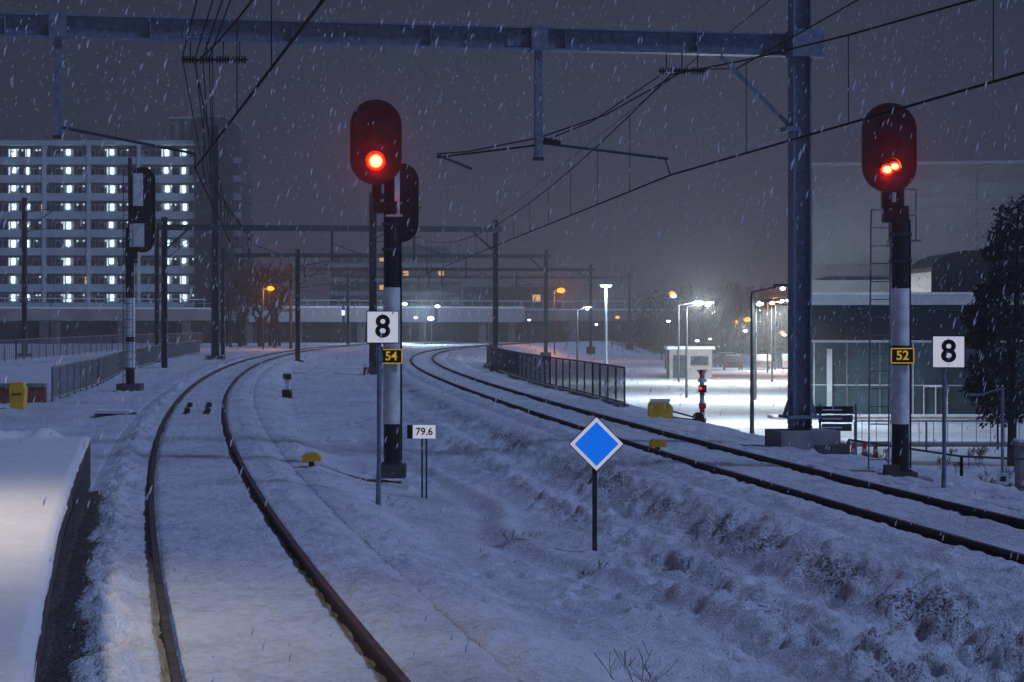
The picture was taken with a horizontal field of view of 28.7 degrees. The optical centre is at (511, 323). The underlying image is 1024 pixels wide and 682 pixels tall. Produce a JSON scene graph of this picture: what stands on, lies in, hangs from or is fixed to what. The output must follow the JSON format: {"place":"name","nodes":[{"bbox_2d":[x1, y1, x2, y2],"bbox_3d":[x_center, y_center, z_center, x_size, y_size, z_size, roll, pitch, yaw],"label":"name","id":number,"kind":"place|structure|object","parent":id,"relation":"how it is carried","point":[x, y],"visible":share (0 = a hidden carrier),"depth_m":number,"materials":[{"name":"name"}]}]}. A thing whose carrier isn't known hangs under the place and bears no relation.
{"place":"outdoors","nodes":[
{"label":"outdoors","id":0,"kind":"place"},
{"bbox_2d":[328,246,461,305],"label":"office building","id":1,"kind":"structure","parent":0,"point":[362,294],"depth_m":339.90,"materials":[{"name":"concrete"}]},
{"bbox_2d":[0,341,1023,681],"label":"ground","id":2,"kind":"structure","parent":0,"point":[668,609],"depth_m":26.08,"materials":[{"name":"white snow"}]},
{"bbox_2d":[9,382,27,408],"bbox_3d":[-15.300,2.220,61.992,0.480,0.800,0.455,0,0,0],"label":"yellow grit bin","id":3,"kind":"object","parent":2,"relation":"on","point":[18,395],"visible":1,"depth_m":61.78,"materials":[{"name":"paint"}]},
{"bbox_2d":[0,383,46,403],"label":"ramp wall","id":4,"kind":"structure","parent":2,"relation":"on","point":[38,391],"depth_m":66.35,"materials":[{"name":"red brick"}]},
{"bbox_2d":[17,197,55,356],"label":"catenary mast","id":5,"kind":"object","parent":2,"relation":"on","point":[24,267],"visible":0.76,"depth_m":159.98,"materials":[{"name":"metal"}]},
{"bbox_2d":[0,428,89,681],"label":"station platform","id":6,"kind":"structure","parent":2,"relation":"on","point":[55,473],"depth_m":15.49,"materials":[{"name":"concrete"}]},
{"bbox_2d":[0,333,201,361],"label":"railing","id":7,"kind":"object","parent":2,"relation":"on","point":[82,345],"visible":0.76,"depth_m":146.40,"materials":[{"name":"grey metal"}]},
{"bbox_2d":[94,409,136,417],"bbox_3d":[-10.991,2.525,55.977,1.313,0.230,0.968,0,0,-6],"label":"cable pit cover","id":8,"kind":"object","parent":2,"relation":"on","point":[102,412],"visible":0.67,"depth_m":55.69,"materials":[{"name":"grey concrete"}]},
{"bbox_2d":[51,340,199,401],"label":"railing","id":9,"kind":"object","parent":2,"relation":"on","point":[107,366],"visible":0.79,"depth_m":88.32,"materials":[{"name":"black metal"}]},
{"bbox_2d":[0,115,252,320],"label":"apartment building","id":10,"kind":"structure","parent":2,"relation":"on","point":[100,248],"depth_m":319.00,"materials":[{"name":"grey concrete"}]},
{"bbox_2d":[116,157,155,390],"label":"railway signal","id":11,"kind":"object","parent":2,"relation":"on","point":[138,230],"visible":0.97,"depth_m":76.80,"materials":[{"name":"metal"}]},
{"bbox_2d":[155,228,188,361],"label":"catenary mast","id":12,"kind":"object","parent":2,"relation":"on","point":[157,245],"visible":0.53,"depth_m":137.99,"materials":[{"name":"metal"}]},
{"bbox_2d":[205,125,225,359],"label":"catenary mast","id":13,"kind":"object","parent":2,"relation":"on","point":[215,297],"visible":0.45,"depth_m":146.98,"materials":[{"name":"metal"}]},
{"bbox_2d":[204,257,294,347],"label":"distant trees","id":14,"kind":"object","parent":2,"relation":"on","point":[241,288],"visible":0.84,"depth_m":230.19,"materials":[{"name":"brown plant"}]},
{"bbox_2d":[262,286,273,348],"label":"street lamp","id":15,"kind":"object","parent":2,"relation":"on","point":[270,288],"visible":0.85,"depth_m":204.95,"materials":[{"name":"metal"}]},
{"bbox_2d":[42,340,518,681],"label":"railway track","id":16,"kind":"structure","parent":2,"relation":"on","point":[143,622],"depth_m":19.39,"materials":[{"name":"rusty steel"},{"name":"snow"}]},
{"bbox_2d":[184,408,210,412],"bbox_3d":[-8.801,2.397,55.951,0.720,0.115,1.900,0,0,-9],"label":"balise","id":17,"kind":"object","parent":16,"relation":"on","point":[187,410],"visible":1,"depth_m":55.05,"materials":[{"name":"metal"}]},
{"bbox_2d":[187,402,211,406],"bbox_3d":[-9.370,2.397,59.951,0.720,0.115,1.900,0,0,-9],"label":"balise","id":18,"kind":"object","parent":16,"relation":"on","point":[190,404],"visible":1,"depth_m":59.05,"materials":[{"name":"metal"}]},
{"bbox_2d":[282,373,292,397],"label":"dwarf signal","id":19,"kind":"object","parent":2,"relation":"on","point":[286,392],"visible":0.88,"depth_m":72.88,"materials":[{"name":"black paint"}]},
{"bbox_2d":[301,450,321,466],"bbox_3d":[-3.500,2.465,34.900,0.340,0.500,0.240,0,0,0],"label":"track junction box","id":20,"kind":"object","parent":2,"relation":"on","point":[311,456],"visible":0.75,"depth_m":34.78,"materials":[{"name":"metal"}]},
{"bbox_2d":[294,249,328,361],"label":"catenary mast","id":21,"kind":"object","parent":2,"relation":"on","point":[297,311],"visible":0.74,"depth_m":139.99,"materials":[{"name":"metal"}]},
{"bbox_2d":[158,217,501,368],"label":"catenary portal","id":22,"kind":"object","parent":2,"relation":"on","point":[164,227],"visible":0.78,"depth_m":118.94,"materials":[{"name":"metal"}]},
{"bbox_2d":[0,298,712,346],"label":"railway viaduct","id":23,"kind":"object","parent":2,"relation":"on","point":[195,320],"visible":0.52,"depth_m":283.59,"materials":[{"name":"concrete"}]},
{"bbox_2d":[366,311,398,505],"bbox_3d":[-1.970,1.350,30.528,0.500,3.101,0.099,0,0,0],"label":"speed sign","id":24,"kind":"object","parent":2,"relation":"on","point":[379,322],"visible":0.98,"depth_m":30.48,"materials":[{"name":"metal"}]},
{"bbox_2d":[350,99,418,478],"bbox_3d":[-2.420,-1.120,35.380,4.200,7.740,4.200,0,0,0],"label":"railway signal","id":25,"kind":"object","parent":2,"relation":"on","point":[385,166],"visible":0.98,"depth_m":35.65,"materials":[{"name":"metal"}]},
{"bbox_2d":[245,306,524,321],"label":"parked train","id":26,"kind":"object","parent":2,"relation":"on","point":[315,314],"visible":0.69,"depth_m":278.32,"materials":[{"name":"metal"}]},
{"bbox_2d":[220,248,550,356],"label":"catenary portal","id":27,"kind":"object","parent":2,"relation":"on","point":[545,255],"visible":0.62,"depth_m":167.33,"materials":[{"name":"metal"}]},
{"bbox_2d":[363,192,421,374],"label":"catenary mast","id":28,"kind":"object","parent":2,"relation":"on","point":[373,241],"visible":0.72,"depth_m":107.98,"materials":[{"name":"metal"}]},
{"bbox_2d":[410,316,417,342],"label":"street lamp","id":29,"kind":"object","parent":2,"relation":"on","point":[415,317],"visible":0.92,"depth_m":264.96,"materials":[{"name":"metal"}]},
{"bbox_2d":[407,425,434,498],"bbox_3d":[-1.488,2.280,32.810,0.465,1.240,0.051,0,0,0],"label":"kilometre sign","id":30,"kind":"object","parent":2,"relation":"on","point":[421,431],"visible":1,"depth_m":32.79,"materials":[{"name":"metal"}]},
{"bbox_2d":[0,0,849,454],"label":"catenary portal","id":31,"kind":"object","parent":2,"relation":"on","point":[800,432],"visible":0.86,"depth_m":40.39,"materials":[{"name":"metal"}]},
{"bbox_2d":[182,0,1023,298],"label":"overhead wires","id":32,"kind":"object","parent":31,"relation":"attached to","point":[212,142],"visible":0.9,"depth_m":38.75,"materials":[{"name":"black metal"}]},
{"bbox_2d":[424,316,433,344],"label":"street lamp","id":33,"kind":"object","parent":2,"relation":"on","point":[430,318],"visible":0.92,"depth_m":261.95,"materials":[{"name":"metal"}]},
{"bbox_2d":[431,305,439,343],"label":"street lamp","id":34,"kind":"object","parent":2,"relation":"on","point":[436,306],"visible":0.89,"depth_m":263.94,"materials":[{"name":"metal"}]},
{"bbox_2d":[287,263,594,353],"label":"catenary portal","id":35,"kind":"object","parent":2,"relation":"on","point":[590,349],"visible":0.78,"depth_m":209.43,"materials":[{"name":"metal"}]},
{"bbox_2d":[345,272,632,349],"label":"catenary portal","id":36,"kind":"object","parent":2,"relation":"on","point":[629,344],"visible":0.87,"depth_m":245.48,"materials":[{"name":"metal"}]},
{"bbox_2d":[489,365,499,371],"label":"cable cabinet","id":37,"kind":"object","parent":2,"relation":"on","point":[494,368],"visible":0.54,"depth_m":111.65,"materials":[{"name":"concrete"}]},
{"bbox_2d":[523,319,530,342],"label":"street lamp","id":38,"kind":"object","parent":2,"relation":"on","point":[523,328],"visible":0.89,"depth_m":261.94,"materials":[{"name":"metal"}]},
{"bbox_2d":[473,297,584,308],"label":"distant trees","id":39,"kind":"object","parent":2,"relation":"on","point":[486,303],"depth_m":317.81,"materials":[{"name":"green plant"}]},
{"bbox_2d":[485,362,628,406],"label":"retaining wall","id":40,"kind":"structure","parent":2,"relation":"on","point":[609,401],"depth_m":79.12,"materials":[{"name":"concrete"}]},
{"bbox_2d":[487,342,624,406],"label":"railing","id":41,"kind":"object","parent":40,"relation":"on","point":[539,374],"visible":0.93,"depth_m":80.99,"materials":[{"name":"metal"}]},
{"bbox_2d":[554,288,564,354],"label":"street lamp","id":42,"kind":"object","parent":2,"relation":"on","point":[560,290],"visible":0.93,"depth_m":234.93,"materials":[{"name":"metal"}]},
{"bbox_2d":[576,307,591,382],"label":"street lamp","id":43,"kind":"object","parent":2,"relation":"on","point":[587,308],"visible":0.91,"depth_m":149.95,"materials":[{"name":"metal"}]},
{"bbox_2d":[569,416,623,550],"bbox_3d":[1.089,2.125,25.831,0.720,1.870,0.087,0,0,-2],"label":"diamond sign","id":44,"kind":"object","parent":2,"relation":"on","point":[599,447],"visible":0.91,"depth_m":25.79,"materials":[{"name":"blue metal"}]},
{"bbox_2d":[600,285,611,363],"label":"street lamp","id":45,"kind":"object","parent":2,"relation":"on","point":[605,286],"visible":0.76,"depth_m":114.94,"materials":[{"name":"white metal"}]},
{"bbox_2d":[661,320,670,359],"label":"street lamp","id":46,"kind":"object","parent":2,"relation":"on","point":[662,341],"visible":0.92,"depth_m":239.96,"materials":[{"name":"metal"}]},
{"bbox_2d":[665,294,676,368],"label":"street lamp","id":47,"kind":"object","parent":2,"relation":"on","point":[673,295],"visible":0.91,"depth_m":194.95,"materials":[{"name":"metal"}]},
{"bbox_2d":[666,291,675,322],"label":"street lamp","id":48,"kind":"object","parent":2,"relation":"on","point":[672,292],"visible":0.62,"depth_m":264.95,"materials":[{"name":"metal"}]},
{"bbox_2d":[648,399,705,422],"bbox_3d":[4.779,2.565,58.000,1.658,0.770,0.500,0,0,0],"label":"barrier machine","id":49,"kind":"object","parent":2,"relation":"on","point":[656,410],"visible":0.74,"depth_m":57.75,"materials":[{"name":"yellow paint"}]},
{"bbox_2d":[386,495,991,681],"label":"dry grass twigs","id":50,"kind":"object","parent":2,"relation":"on","point":[643,669],"visible":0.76,"depth_m":16.49,"materials":[{"name":"brown plant"}]},
{"bbox_2d":[664,346,714,378],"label":"street kiosk","id":51,"kind":"object","parent":2,"relation":"on","point":[704,362],"visible":0.86,"depth_m":160.00,"materials":[{"name":"metal"}]},
{"bbox_2d":[677,301,702,381],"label":"street lamp","id":52,"kind":"object","parent":2,"relation":"on","point":[695,303],"visible":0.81,"depth_m":149.94,"materials":[{"name":"metal"}]},
{"bbox_2d":[685,302,713,397],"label":"street lamp","id":53,"kind":"object","parent":2,"relation":"on","point":[707,304],"visible":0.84,"depth_m":117.95,"materials":[{"name":"metal"}]},
{"bbox_2d":[697,369,706,419],"bbox_3d":[5.800,2.690,60.941,0.318,2.620,0.261,0,0,0],"label":"level crossing signal","id":54,"kind":"object","parent":2,"relation":"on","point":[702,387],"visible":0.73,"depth_m":60.93,"materials":[{"name":"white paint"}]},
{"bbox_2d":[402,340,1023,593],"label":"railway track","id":55,"kind":"structure","parent":2,"relation":"on","point":[971,545],"depth_m":30.34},
{"bbox_2d":[649,437,666,449],"bbox_3d":[2.840,2.470,39.000,0.340,0.500,0.240,0,0,0],"label":"track junction box","id":56,"kind":"object","parent":55,"relation":"attached to","point":[657,442],"visible":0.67,"depth_m":38.88,"materials":[{"name":"metal"}]},
{"bbox_2d":[659,275,787,360],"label":"distant trees","id":57,"kind":"object","parent":2,"relation":"on","point":[735,293],"visible":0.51,"depth_m":248.06,"materials":[{"name":"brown plant"}]},
{"bbox_2d":[713,352,735,366],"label":"parked car","id":58,"kind":"object","parent":2,"relation":"on","point":[718,358],"visible":0.48,"depth_m":204.93,"materials":[{"name":"metal"}]},
{"bbox_2d":[723,355,742,369],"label":"parked car","id":59,"kind":"object","parent":2,"relation":"on","point":[730,362],"visible":0.98,"depth_m":188.24,"materials":[{"name":"metal"}]},
{"bbox_2d":[738,317,749,369],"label":"street lamp","id":60,"kind":"object","parent":2,"relation":"on","point":[746,319],"visible":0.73,"depth_m":189.94,"materials":[{"name":"metal"}]},
{"bbox_2d":[754,301,772,382],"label":"street lamp","id":61,"kind":"object","parent":2,"relation":"on","point":[759,304],"visible":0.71,"depth_m":149.94,"materials":[{"name":"metal"}]},
{"bbox_2d":[757,354,770,368],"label":"parked car","id":62,"kind":"object","parent":2,"relation":"on","point":[763,358],"visible":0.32,"depth_m":190.18,"materials":[{"name":"metal"}]},
{"bbox_2d":[750,284,787,433],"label":"street lamp","id":63,"kind":"object","parent":2,"relation":"on","point":[782,286],"visible":0.85,"depth_m":74.95,"materials":[{"name":"metal"}]},
{"bbox_2d":[754,298,786,399],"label":"street lamp","id":64,"kind":"object","parent":2,"relation":"on","point":[755,361],"visible":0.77,"depth_m":114.94,"materials":[{"name":"metal"}]},
{"bbox_2d":[767,297,778,372],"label":"street lamp","id":65,"kind":"object","parent":2,"relation":"on","point":[767,335],"visible":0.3,"depth_m":179.94,"materials":[{"name":"metal"}]},
{"bbox_2d":[764,299,787,423],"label":"street lamp","id":66,"kind":"object","parent":2,"relation":"on","point":[771,300],"visible":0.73,"depth_m":87.94,"materials":[{"name":"metal"}]},
{"bbox_2d":[776,331,784,358],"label":"street lamp","id":67,"kind":"object","parent":2,"relation":"on","point":[781,332],"visible":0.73,"depth_m":249.94,"materials":[{"name":"metal"}]},
{"bbox_2d":[774,299,787,369],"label":"street lamp","id":68,"kind":"object","parent":2,"relation":"on","point":[775,339],"visible":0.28,"depth_m":189.95,"materials":[{"name":"metal"}]},
{"bbox_2d":[778,333,786,355],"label":"street lamp","id":69,"kind":"object","parent":2,"relation":"on","point":[778,341],"visible":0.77,"depth_m":269.94,"materials":[{"name":"metal"}]},
{"bbox_2d":[778,354,787,368],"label":"parked car","id":70,"kind":"object","parent":2,"relation":"on","point":[782,360],"visible":0.49,"depth_m":193.68,"materials":[{"name":"metal"}]},
{"bbox_2d":[815,404,856,453],"bbox_3d":[8.102,3.050,49.983,1.055,2.100,0.093,0,0,0],"label":"direction sign","id":71,"kind":"object","parent":2,"relation":"on","point":[820,409],"visible":0.66,"depth_m":49.95,"materials":[{"name":"metal"}]},
{"bbox_2d":[851,443,854,454],"bbox_3d":[10.750,4.060,63.000,0.300,0.620,0.300,0,0,0],"label":"traffic bollard","id":72,"kind":"object","parent":2,"relation":"on","point":[853,448],"visible":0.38,"depth_m":62.94,"materials":[{"name":"red paint"}]},
{"bbox_2d":[862,443,866,455],"bbox_3d":[11.100,4.060,63.000,0.300,0.620,0.300,0,0,0],"label":"traffic bollard","id":73,"kind":"object","parent":2,"relation":"on","point":[864,447],"visible":0.31,"depth_m":62.94,"materials":[{"name":"red paint"}]},
{"bbox_2d":[873,445,877,457],"bbox_3d":[11.450,4.060,63.000,0.300,0.620,0.300,0,0,0],"label":"traffic bollard","id":74,"kind":"object","parent":2,"relation":"on","point":[875,447],"visible":0.45,"depth_m":62.94,"materials":[{"name":"red paint"}]},
{"bbox_2d":[861,103,932,481],"bbox_3d":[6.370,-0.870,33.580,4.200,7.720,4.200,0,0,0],"label":"railway signal","id":75,"kind":"object","parent":2,"relation":"on","point":[899,167],"visible":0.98,"depth_m":33.85,"materials":[{"name":"metal"}]},
{"bbox_2d":[812,292,1023,413],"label":"glass pavilion","id":76,"kind":"structure","parent":2,"relation":"on","point":[827,369],"depth_m":95.35,"materials":[{"name":"glass"},{"name":"dark steel"},{"name":"concrete"}]},
{"bbox_2d":[911,250,1023,291],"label":"barrel roof annexe","id":77,"kind":"structure","parent":76,"relation":"on","point":[958,262],"depth_m":104.00,"materials":[{"name":"black paint"}]},
{"bbox_2d":[812,160,1023,291],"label":"metal clad hall","id":78,"kind":"structure","parent":2,"relation":"on","point":[844,236],"depth_m":128.90,"materials":[{"name":"grey metal"}]},
{"bbox_2d":[850,444,1014,485],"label":"roadside shrubs","id":79,"kind":"object","parent":2,"relation":"on","point":[979,453],"visible":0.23,"depth_m":59.52,"materials":[{"name":"brown plant"}]},
{"bbox_2d":[847,439,1023,487],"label":"guard rail","id":80,"kind":"object","parent":2,"relation":"on","point":[948,454],"visible":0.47,"depth_m":44.47,"materials":[{"name":"metal"}]},
{"bbox_2d":[854,420,1023,449],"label":"railing","id":81,"kind":"object","parent":2,"relation":"on","point":[933,445],"visible":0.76,"depth_m":69.98,"materials":[{"name":"metal"}]},
{"bbox_2d":[932,336,964,487],"bbox_3d":[6.702,1.565,30.728,0.500,2.771,0.099,0,0,5],"label":"speed sign","id":82,"kind":"object","parent":2,"relation":"on","point":[954,346],"visible":0.98,"depth_m":30.69,"materials":[{"name":"metal"}]},
{"bbox_2d":[968,388,1008,485],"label":"lamp column","id":83,"kind":"structure","parent":2,"relation":"on","point":[1002,477],"depth_m":41.97,"materials":[{"name":"metal"}]},
{"bbox_2d":[959,193,1023,465],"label":"evergreen tree","id":84,"kind":"object","parent":2,"relation":"on","point":[979,338],"visible":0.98,"depth_m":61.78,"materials":[{"name":"green plant"}]},
{"bbox_2d":[1012,438,1023,490],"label":"equipment cabinet","id":85,"kind":"object","parent":2,"relation":"on","point":[1019,464],"visible":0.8,"depth_m":45.32,"materials":[{"name":"metal"}]},
{"bbox_2d":[0,0,1023,681],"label":"falling snow","id":86,"kind":"structure","parent":0,"point":[492,252],"depth_m":26.81,"materials":[{"name":"white snow"}]},
{"bbox_2d":[462,284,561,308],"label":"office building","id":87,"kind":"structure","parent":0,"point":[521,292],"depth_m":330.00,"materials":[{"name":"concrete"}]},
{"bbox_2d":[0,0,1023,308],"label":"sky","id":88,"kind":"structure","parent":0,"point":[575,104],"materials":[{"name":"grey"}]},
{"bbox_2d":[644,297,787,352],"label":"warehouse","id":89,"kind":"structure","parent":0,"point":[717,342],"depth_m":300.00,"materials":[{"name":"metal"}]},
{"bbox_2d":[767,414,1023,445],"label":"pavement","id":90,"kind":"structure","parent":0,"point":[965,441],"depth_m":73.93,"materials":[{"name":"white snow"}]},
{"label":"distant ground","id":91,"kind":"structure","parent":0,"visible":0},
{"bbox_2d":[613,290,787,353],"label":"distant hedge","id":92,"kind":"object","parent":91,"relation":"on","point":[647,329],"visible":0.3,"depth_m":287.80,"materials":[{"name":"brown plant"}]}
]}

